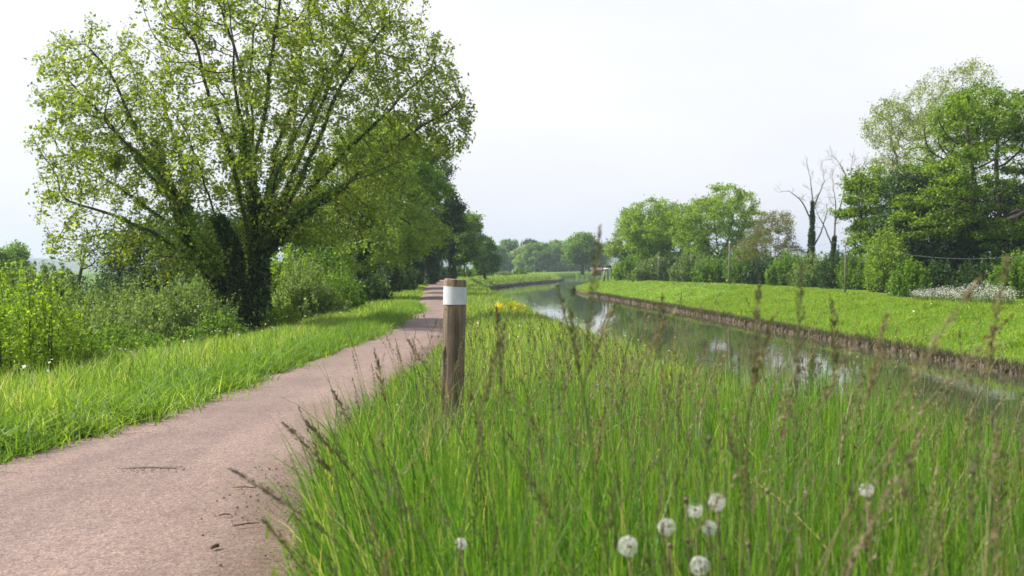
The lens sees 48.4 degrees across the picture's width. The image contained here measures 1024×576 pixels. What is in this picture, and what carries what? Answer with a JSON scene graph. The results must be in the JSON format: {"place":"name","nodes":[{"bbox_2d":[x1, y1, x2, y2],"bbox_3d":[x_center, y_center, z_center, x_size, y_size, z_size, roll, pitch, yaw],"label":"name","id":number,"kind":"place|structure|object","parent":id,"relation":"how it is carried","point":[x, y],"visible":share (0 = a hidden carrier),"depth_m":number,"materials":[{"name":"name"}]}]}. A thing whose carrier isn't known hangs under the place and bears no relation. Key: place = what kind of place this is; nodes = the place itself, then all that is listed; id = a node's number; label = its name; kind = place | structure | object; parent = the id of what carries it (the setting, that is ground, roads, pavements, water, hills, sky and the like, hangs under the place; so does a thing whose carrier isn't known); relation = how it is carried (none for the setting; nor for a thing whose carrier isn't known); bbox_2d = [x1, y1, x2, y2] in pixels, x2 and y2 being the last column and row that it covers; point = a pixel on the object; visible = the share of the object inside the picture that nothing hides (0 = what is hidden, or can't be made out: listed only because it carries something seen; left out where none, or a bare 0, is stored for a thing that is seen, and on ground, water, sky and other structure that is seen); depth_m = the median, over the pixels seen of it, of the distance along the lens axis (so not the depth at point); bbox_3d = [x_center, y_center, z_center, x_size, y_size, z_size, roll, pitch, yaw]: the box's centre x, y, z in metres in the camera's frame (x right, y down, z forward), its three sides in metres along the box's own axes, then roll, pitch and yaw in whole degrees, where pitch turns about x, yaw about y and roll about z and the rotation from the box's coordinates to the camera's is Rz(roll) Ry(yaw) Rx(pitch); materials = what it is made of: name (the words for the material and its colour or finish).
{"place":"outdoors","nodes":[
{"label":"outdoors","id":0,"kind":"place"},
{"bbox_2d":[0,280,443,575],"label":"path","id":1,"kind":"structure","parent":0,"point":[67,510],"depth_m":5.91,"materials":[{"name":"beige gravel"}]},
{"bbox_2d":[0,346,361,574],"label":"debris","id":2,"kind":"object","parent":1,"relation":"on","point":[265,555],"visible":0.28,"depth_m":5.67,"materials":[{"name":"soil"}]},
{"bbox_2d":[0,0,1023,259],"label":"sky","id":3,"kind":"structure","parent":0,"point":[587,109],"materials":[{"name":"white"}]},
{"bbox_2d":[4,268,1023,456],"bbox_3d":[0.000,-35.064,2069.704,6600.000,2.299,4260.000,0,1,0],"label":"ground","id":4,"kind":"structure","parent":0,"point":[566,274],"depth_m":41.26,"materials":[{"name":"green plant"}]},
{"bbox_2d":[0,239,31,285],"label":"tree","id":5,"kind":"object","parent":4,"relation":"on","point":[16,251],"visible":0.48,"depth_m":74.56,"materials":[{"name":"green plant"}]},
{"bbox_2d":[0,272,82,350],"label":"willow bush","id":6,"kind":"object","parent":4,"relation":"on","point":[25,299],"visible":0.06,"depth_m":23.95,"materials":[{"name":"green plant"}]},
{"bbox_2d":[0,258,91,319],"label":"willow bush","id":7,"kind":"object","parent":4,"relation":"on","point":[32,271],"visible":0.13,"depth_m":26.85,"materials":[{"name":"green plant"}]},
{"bbox_2d":[0,255,100,381],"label":"willow bush","id":8,"kind":"object","parent":4,"relation":"on","point":[30,346],"visible":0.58,"depth_m":12.26,"materials":[{"name":"green plant"}]},
{"bbox_2d":[22,336,123,377],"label":"willow bush","id":9,"kind":"object","parent":4,"relation":"on","point":[100,352],"visible":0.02,"depth_m":12.61,"materials":[{"name":"green plant"}]},
{"bbox_2d":[14,281,136,362],"bbox_3d":[-6.710,0.749,16.979,2.108,1.702,2.004,0,1,0],"label":"willow bush","id":10,"kind":"object","parent":4,"relation":"on","point":[95,326],"visible":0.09,"depth_m":16.98,"materials":[{"name":"green plant"}]},
{"bbox_2d":[46,282,142,329],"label":"willow bush","id":11,"kind":"object","parent":4,"relation":"on","point":[90,311],"visible":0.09,"depth_m":21.86,"materials":[{"name":"green plant"}]},
{"bbox_2d":[55,268,143,306],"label":"field bush","id":12,"kind":"object","parent":4,"relation":"on","point":[99,287],"visible":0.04,"depth_m":36.13,"materials":[{"name":"green plant"}]},
{"bbox_2d":[63,321,182,359],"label":"willow bush","id":13,"kind":"object","parent":4,"relation":"on","point":[147,340],"visible":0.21,"depth_m":15.48,"materials":[{"name":"green plant"}]},
{"bbox_2d":[82,270,175,317],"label":"field bush","id":14,"kind":"object","parent":4,"relation":"on","point":[125,285],"visible":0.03,"depth_m":32.89,"materials":[{"name":"green plant"}]},
{"bbox_2d":[80,292,191,345],"bbox_3d":[-6.536,0.800,19.502,2.259,1.508,2.168,0,1,0],"label":"willow bush","id":15,"kind":"object","parent":4,"relation":"on","point":[161,325],"visible":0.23,"depth_m":19.40,"materials":[{"name":"green plant"}]},
{"bbox_2d":[90,219,213,302],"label":"background tree","id":16,"kind":"object","parent":4,"relation":"on","point":[109,273],"visible":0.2,"depth_m":42.72,"materials":[{"name":"green plant"}]},
{"bbox_2d":[115,271,251,341],"bbox_3d":[-6.010,0.585,21.082,2.566,1.800,2.055,0,1,0],"label":"willow bush","id":17,"kind":"object","parent":4,"relation":"on","point":[186,318],"visible":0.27,"depth_m":20.74,"materials":[{"name":"green plant"}]},
{"bbox_2d":[162,206,247,299],"bbox_3d":[-10.232,-0.646,40.113,4.164,4.582,4.472,0,1,0],"label":"background tree","id":18,"kind":"object","parent":4,"relation":"on","point":[204,221],"visible":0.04,"depth_m":39.29,"materials":[{"name":"green plant"}]},
{"bbox_2d":[180,308,247,344],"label":"willow bush","id":19,"kind":"object","parent":4,"relation":"on","point":[221,326],"visible":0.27,"depth_m":19.39,"materials":[{"name":"green plant"}]},
{"bbox_2d":[19,0,478,333],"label":"ivy clad tree","id":20,"kind":"object","parent":4,"relation":"on","point":[262,240],"visible":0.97,"depth_m":22.36,"materials":[{"name":"green plant"}]},
{"bbox_2d":[225,243,318,314],"bbox_3d":[-6.906,-0.199,33.083,3.374,2.524,2.738,0,1,0],"label":"willow bush","id":21,"kind":"object","parent":4,"relation":"on","point":[275,267],"visible":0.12,"depth_m":32.72,"materials":[{"name":"green plant"}]},
{"bbox_2d":[257,303,300,331],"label":"willow bush","id":22,"kind":"object","parent":4,"relation":"on","point":[281,320],"visible":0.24,"depth_m":22.46,"materials":[{"name":"green plant"}]},
{"bbox_2d":[259,518,313,575],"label":"seed stalk","id":23,"kind":"object","parent":4,"relation":"on","point":[282,542],"visible":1,"depth_m":2.21,"materials":[{"name":"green plant"}]},
{"bbox_2d":[227,467,371,575],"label":"seed stalk","id":24,"kind":"object","parent":4,"relation":"on","point":[268,492],"visible":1,"depth_m":2.31,"materials":[{"name":"brown plant"}]},
{"bbox_2d":[266,253,352,320],"bbox_3d":[-4.879,0.218,27.018,2.088,2.108,2.176,1,1,41],"label":"willow bush","id":25,"kind":"object","parent":4,"relation":"on","point":[309,301],"visible":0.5,"depth_m":26.58,"materials":[{"name":"green plant"}]},
{"bbox_2d":[277,232,365,292],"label":"willow bush","id":26,"kind":"object","parent":4,"relation":"on","point":[328,261],"visible":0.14,"depth_m":36.80,"materials":[{"name":"green plant"}]},
{"bbox_2d":[277,182,386,275],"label":"tree","id":27,"kind":"object","parent":4,"relation":"on","point":[304,250],"visible":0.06,"depth_m":60.02,"materials":[{"name":"green plant"}]},
{"bbox_2d":[280,421,395,575],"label":"seed stalk","id":28,"kind":"object","parent":4,"relation":"on","point":[326,466],"visible":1,"depth_m":2.71,"materials":[{"name":"brown plant"}]},
{"bbox_2d":[314,266,367,310],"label":"willow bush","id":29,"kind":"object","parent":4,"relation":"on","point":[347,294],"visible":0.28,"depth_m":31.89,"materials":[{"name":"green plant"}]},
{"bbox_2d":[304,420,405,575],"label":"seed stalk","id":30,"kind":"object","parent":4,"relation":"on","point":[324,441],"visible":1,"depth_m":3.01,"materials":[{"name":"brown plant"}]},
{"bbox_2d":[271,110,456,290],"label":"tree","id":31,"kind":"object","parent":4,"relation":"on","point":[420,236],"visible":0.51,"depth_m":41.34,"materials":[{"name":"green plant"}]},
{"bbox_2d":[345,270,393,304],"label":"willow bush","id":32,"kind":"object","parent":4,"relation":"on","point":[378,291],"visible":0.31,"depth_m":38.60,"materials":[{"name":"green plant"}]},
{"bbox_2d":[373,347,402,560],"bbox_3d":[-0.368,0.630,3.412,0.098,0.911,0.023,0,1,0],"label":"seed stalk","id":33,"kind":"object","parent":4,"relation":"on","point":[378,377],"visible":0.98,"depth_m":3.41,"materials":[{"name":"brown plant"}]},
{"bbox_2d":[0,273,786,575],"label":"grass","id":34,"kind":"structure","parent":4,"relation":"on","point":[184,376],"depth_m":11.09,"materials":[{"name":"green plant"}]},
{"bbox_2d":[376,265,420,289],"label":"willow bush","id":35,"kind":"object","parent":4,"relation":"on","point":[407,282],"visible":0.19,"depth_m":55.72,"materials":[{"name":"green plant"}]},
{"bbox_2d":[341,108,456,292],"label":"tree","id":36,"kind":"object","parent":4,"relation":"on","point":[428,172],"visible":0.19,"depth_m":49.71,"materials":[{"name":"green plant"}]},
{"bbox_2d":[364,124,457,276],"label":"tree","id":37,"kind":"object","parent":4,"relation":"on","point":[435,160],"visible":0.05,"depth_m":59.90,"materials":[{"name":"green plant"}]},
{"bbox_2d":[409,249,446,276],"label":"tree","id":38,"kind":"object","parent":4,"relation":"on","point":[415,264],"visible":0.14,"depth_m":86.85,"materials":[{"name":"green plant"}]},
{"bbox_2d":[405,159,470,284],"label":"tree","id":39,"kind":"object","parent":4,"relation":"on","point":[456,208],"visible":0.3,"depth_m":75.76,"materials":[{"name":"green plant"}]},
{"bbox_2d":[406,339,497,564],"bbox_3d":[-0.160,0.614,3.210,0.278,0.947,0.051,0,1,0],"label":"seed stalk","id":40,"kind":"object","parent":4,"relation":"on","point":[423,362],"visible":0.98,"depth_m":3.21,"materials":[{"name":"brown plant"}]},
{"bbox_2d":[441,278,466,437],"bbox_3d":[-0.357,0.619,6.912,0.168,1.354,0.143,0,1,0],"label":"wooden post","id":41,"kind":"object","parent":4,"relation":"on","point":[454,300],"visible":0.62,"depth_m":6.85,"materials":[{"name":"brown wood"}]},
{"bbox_2d":[442,211,483,278],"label":"tree","id":42,"kind":"object","parent":4,"relation":"on","point":[459,251],"visible":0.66,"depth_m":91.69,"materials":[{"name":"green plant"}]},
{"bbox_2d":[456,212,488,277],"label":"tree","id":43,"kind":"object","parent":4,"relation":"on","point":[481,237],"visible":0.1,"depth_m":111.57,"materials":[{"name":"green plant"}]},
{"bbox_2d":[456,320,505,575],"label":"seed stalk","id":44,"kind":"object","parent":4,"relation":"on","point":[491,369],"visible":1,"depth_m":2.40,"materials":[{"name":"brown plant"}]},
{"bbox_2d":[470,236,503,279],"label":"tree","id":45,"kind":"object","parent":4,"relation":"on","point":[491,265],"visible":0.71,"depth_m":121.43,"materials":[{"name":"green plant"}]},
{"bbox_2d":[494,304,508,575],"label":"seed stalk","id":46,"kind":"object","parent":4,"relation":"on","point":[496,328],"visible":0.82,"depth_m":2.60,"materials":[{"name":"brown plant"}]},
{"bbox_2d":[498,238,523,272],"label":"tree","id":47,"kind":"object","parent":4,"relation":"on","point":[509,244],"visible":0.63,"depth_m":328.83,"materials":[{"name":"green plant"}]},
{"bbox_2d":[521,242,551,271],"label":"tree","id":48,"kind":"object","parent":4,"relation":"on","point":[540,260],"visible":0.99,"depth_m":298.33,"materials":[{"name":"green plant"}]},
{"bbox_2d":[546,244,570,271],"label":"tree","id":49,"kind":"object","parent":4,"relation":"on","point":[556,264],"visible":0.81,"depth_m":298.41,"materials":[{"name":"green plant"}]},
{"bbox_2d":[536,299,616,575],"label":"seed stalk","id":50,"kind":"object","parent":4,"relation":"on","point":[602,331],"visible":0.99,"depth_m":2.40,"materials":[{"name":"brown plant"}]},
{"bbox_2d":[555,283,608,575],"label":"seed stalk","id":51,"kind":"object","parent":4,"relation":"on","point":[563,302],"visible":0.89,"depth_m":2.60,"materials":[{"name":"brown plant"}]},
{"bbox_2d":[561,231,604,274],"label":"tree","id":52,"kind":"object","parent":4,"relation":"on","point":[579,249],"visible":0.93,"depth_m":213.05,"materials":[{"name":"green plant"}]},
{"bbox_2d":[568,307,601,558],"bbox_3d":[0.163,0.571,2.410,0.091,1.068,0.024,0,1,0],"label":"seed stalk","id":53,"kind":"object","parent":4,"relation":"on","point":[570,318],"visible":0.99,"depth_m":2.40,"materials":[{"name":"brown plant"}]},
{"bbox_2d":[571,224,601,575],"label":"seed stalk","id":54,"kind":"object","parent":4,"relation":"on","point":[587,322],"visible":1,"depth_m":2.10,"materials":[{"name":"brown plant"}]},
{"bbox_2d":[545,303,682,575],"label":"seed stalk","id":55,"kind":"object","parent":4,"relation":"on","point":[649,346],"visible":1,"depth_m":2.31,"materials":[{"name":"brown plant"}]},
{"bbox_2d":[601,207,648,272],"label":"tree","id":56,"kind":"object","parent":4,"relation":"on","point":[614,250],"visible":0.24,"depth_m":117.61,"materials":[{"name":"green plant"}]},
{"bbox_2d":[610,253,643,280],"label":"hedge bush","id":57,"kind":"object","parent":4,"relation":"on","point":[628,265],"visible":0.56,"depth_m":99.59,"materials":[{"name":"green plant"}]},
{"bbox_2d":[618,534,637,575],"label":"dandelion clock","id":58,"kind":"object","parent":4,"relation":"on","point":[628,546],"visible":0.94,"depth_m":2.56,"materials":[{"name":"white plant"}]},
{"bbox_2d":[626,251,669,281],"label":"hedge bush","id":59,"kind":"object","parent":4,"relation":"on","point":[645,270],"visible":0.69,"depth_m":91.39,"materials":[{"name":"green plant"}]},
{"bbox_2d":[614,194,688,265],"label":"tree","id":60,"kind":"object","parent":4,"relation":"on","point":[628,231],"visible":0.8,"depth_m":103.03,"materials":[{"name":"green plant"}]},
{"bbox_2d":[636,295,666,575],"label":"seed stalk","id":61,"kind":"object","parent":4,"relation":"on","point":[658,327],"visible":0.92,"depth_m":2.51,"materials":[{"name":"brown plant"}]},
{"bbox_2d":[657,251,682,280],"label":"hedge bush","id":62,"kind":"object","parent":4,"relation":"on","point":[663,273],"visible":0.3,"depth_m":87.66,"materials":[{"name":"green plant"}]},
{"bbox_2d":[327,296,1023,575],"bbox_3d":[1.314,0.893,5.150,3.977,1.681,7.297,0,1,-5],"label":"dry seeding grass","id":63,"kind":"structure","parent":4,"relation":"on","point":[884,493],"depth_m":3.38,"materials":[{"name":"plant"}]},
{"bbox_2d":[640,199,710,260],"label":"tree","id":64,"kind":"object","parent":4,"relation":"on","point":[682,212],"visible":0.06,"depth_m":106.95,"materials":[{"name":"green plant"}]},
{"bbox_2d":[668,247,707,281],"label":"hedge bush","id":65,"kind":"object","parent":4,"relation":"on","point":[676,273],"visible":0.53,"depth_m":83.67,"materials":[{"name":"green plant"}]},
{"bbox_2d":[689,254,727,282],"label":"hedge bush","id":66,"kind":"object","parent":4,"relation":"on","point":[709,270],"visible":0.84,"depth_m":79.36,"materials":[{"name":"green plant"}]},
{"bbox_2d":[663,182,776,264],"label":"tree","id":67,"kind":"object","parent":4,"relation":"on","point":[708,207],"visible":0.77,"depth_m":94.81,"materials":[{"name":"green plant"}]},
{"bbox_2d":[722,240,760,283],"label":"hedge bush","id":68,"kind":"object","parent":4,"relation":"on","point":[738,267],"visible":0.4,"depth_m":77.42,"materials":[{"name":"green plant"}]},
{"bbox_2d":[720,313,773,575],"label":"seed stalk","id":69,"kind":"object","parent":4,"relation":"on","point":[768,336],"visible":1,"depth_m":2.20,"materials":[{"name":"brown plant"}]},
{"bbox_2d":[739,280,762,575],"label":"seed stalk","id":70,"kind":"object","parent":4,"relation":"on","point":[757,313],"visible":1,"depth_m":2.20,"materials":[{"name":"brown plant"}]},
{"bbox_2d":[741,251,779,283],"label":"hedge bush","id":71,"kind":"object","parent":4,"relation":"on","point":[754,276],"visible":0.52,"depth_m":73.44,"materials":[{"name":"green plant"}]},
{"bbox_2d":[730,209,807,262],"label":"tree","id":72,"kind":"object","parent":4,"relation":"on","point":[754,243],"visible":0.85,"depth_m":75.56,"materials":[{"name":"green plant"}]},
{"bbox_2d":[764,248,806,285],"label":"hedge bush","id":73,"kind":"object","parent":4,"relation":"on","point":[775,274],"visible":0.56,"depth_m":69.48,"materials":[{"name":"green plant"}]},
{"bbox_2d":[789,262,805,575],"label":"seed stalk","id":74,"kind":"object","parent":4,"relation":"on","point":[796,360],"visible":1,"depth_m":2.00,"materials":[{"name":"brown plant"}]},
{"bbox_2d":[575,277,1023,364],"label":"bank grass","id":75,"kind":"structure","parent":4,"relation":"on","point":[820,300],"depth_m":38.89,"materials":[{"name":"green plant"}]},
{"bbox_2d":[576,290,1023,375],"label":"bank revetment","id":76,"kind":"object","parent":4,"relation":"on","point":[951,360],"visible":0.23,"depth_m":32.68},
{"bbox_2d":[774,155,836,263],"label":"dead tree","id":77,"kind":"object","parent":4,"relation":"on","point":[812,240],"visible":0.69,"depth_m":71.87,"materials":[{"name":"grey plant"}]},
{"bbox_2d":[590,291,1023,374],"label":"dry grass","id":78,"kind":"structure","parent":4,"relation":"on","point":[899,346],"depth_m":32.51,"materials":[{"name":"plant"}]},
{"bbox_2d":[786,250,835,286],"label":"hedge bush","id":79,"kind":"object","parent":4,"relation":"on","point":[808,279],"visible":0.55,"depth_m":63.75,"materials":[{"name":"green plant"}]},
{"bbox_2d":[767,333,858,575],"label":"seed stalk","id":80,"kind":"object","parent":4,"relation":"on","point":[841,363],"visible":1,"depth_m":2.31,"materials":[{"name":"brown plant"}]},
{"bbox_2d":[808,169,844,263],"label":"dead tree","id":81,"kind":"object","parent":4,"relation":"on","point":[834,244],"visible":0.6,"depth_m":69.89,"materials":[{"name":"grey plant"}]},
{"bbox_2d":[814,244,857,288],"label":"hedge bush","id":82,"kind":"object","parent":4,"relation":"on","point":[826,278],"visible":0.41,"depth_m":57.80,"materials":[{"name":"green plant"}]},
{"bbox_2d":[829,298,843,575],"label":"seed stalk","id":83,"kind":"object","parent":4,"relation":"on","point":[835,355],"visible":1,"depth_m":2.40,"materials":[{"name":"brown plant"}]},
{"bbox_2d":[834,247,869,289],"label":"hedge bush","id":84,"kind":"object","parent":4,"relation":"on","point":[854,272],"visible":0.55,"depth_m":55.74,"materials":[{"name":"green plant"}]},
{"bbox_2d":[840,312,888,575],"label":"seed stalk","id":85,"kind":"object","parent":4,"relation":"on","point":[875,369],"visible":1,"depth_m":2.10,"materials":[{"name":"brown plant"}]},
{"bbox_2d":[822,163,926,256],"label":"oak tree","id":86,"kind":"object","parent":4,"relation":"on","point":[861,187],"visible":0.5,"depth_m":53.59,"materials":[{"name":"green plant"}]},
{"bbox_2d":[861,222,913,292],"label":"hedge bush","id":87,"kind":"object","parent":4,"relation":"on","point":[880,265],"visible":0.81,"depth_m":49.55,"materials":[{"name":"green plant"}]},
{"bbox_2d":[821,271,982,575],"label":"seed stalk","id":88,"kind":"object","parent":4,"relation":"on","point":[965,298],"visible":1,"depth_m":1.90,"materials":[{"name":"brown plant"}]},
{"bbox_2d":[885,256,934,297],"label":"thicket bush","id":89,"kind":"object","parent":4,"relation":"on","point":[900,283],"visible":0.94,"depth_m":41.65,"materials":[{"name":"green plant"}]},
{"bbox_2d":[813,312,1015,575],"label":"seed stalk","id":90,"kind":"object","parent":4,"relation":"on","point":[946,380],"visible":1,"depth_m":2.00,"materials":[{"name":"brown plant"}]},
{"bbox_2d":[850,57,1001,195],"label":"pale tree","id":91,"kind":"object","parent":4,"relation":"on","point":[906,116],"visible":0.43,"depth_m":61.40,"materials":[{"name":"green plant"}]},
{"bbox_2d":[861,162,1007,276],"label":"tree","id":92,"kind":"object","parent":4,"relation":"on","point":[962,252],"visible":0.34,"depth_m":50.80,"materials":[{"name":"green plant"}]},
{"bbox_2d":[919,258,965,297],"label":"thicket bush","id":93,"kind":"object","parent":4,"relation":"on","point":[939,275],"visible":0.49,"depth_m":42.53,"materials":[{"name":"green plant"}]},
{"bbox_2d":[884,80,1023,273],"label":"oak tree","id":94,"kind":"object","parent":4,"relation":"on","point":[994,122],"visible":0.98,"depth_m":49.01,"materials":[{"name":"green plant"}]},
{"bbox_2d":[913,285,1013,304],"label":"flower stems","id":95,"kind":"object","parent":4,"relation":"on","point":[1007,299],"visible":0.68,"depth_m":34.76,"materials":[{"name":"green plant"}]},
{"bbox_2d":[909,281,1022,300],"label":"white flowers","id":96,"kind":"object","parent":4,"relation":"on","point":[938,291],"visible":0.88,"depth_m":35.36,"materials":[{"name":"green plant"}]},
{"bbox_2d":[919,175,1023,270],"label":"tree","id":97,"kind":"object","parent":4,"relation":"on","point":[1007,200],"visible":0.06,"depth_m":52.28,"materials":[{"name":"green plant"}]},
{"bbox_2d":[945,251,1001,297],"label":"thicket bush","id":98,"kind":"object","parent":4,"relation":"on","point":[970,274],"visible":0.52,"depth_m":41.73,"materials":[{"name":"green plant"}]},
{"bbox_2d":[963,255,1009,575],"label":"seed stalk","id":99,"kind":"object","parent":4,"relation":"on","point":[994,338],"visible":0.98,"depth_m":2.00,"materials":[{"name":"brown plant"}]},
{"bbox_2d":[983,247,1023,298],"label":"thicket bush","id":100,"kind":"object","parent":4,"relation":"on","point":[1015,276],"visible":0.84,"depth_m":39.73,"materials":[{"name":"green plant"}]},
{"bbox_2d":[26,254,1011,269],"bbox_3d":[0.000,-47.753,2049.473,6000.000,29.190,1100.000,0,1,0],"label":"hills","id":101,"kind":"structure","parent":0,"point":[72,265],"depth_m":1654.07,"materials":[{"name":"green plant"}]},
{"bbox_2d":[178,332,1023,575],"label":"tall grass","id":102,"kind":"structure","parent":0,"point":[353,527],"depth_m":3.71,"materials":[{"name":"green plant"}]},
{"bbox_2d":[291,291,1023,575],"bbox_3d":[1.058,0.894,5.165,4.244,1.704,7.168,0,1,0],"label":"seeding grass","id":103,"kind":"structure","parent":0,"point":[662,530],"depth_m":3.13,"materials":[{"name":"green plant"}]},
{"bbox_2d":[492,277,1023,458],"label":"water","id":104,"kind":"structure","parent":0,"point":[542,296],"depth_m":30.26,"materials":[{"name":"green liquid"}]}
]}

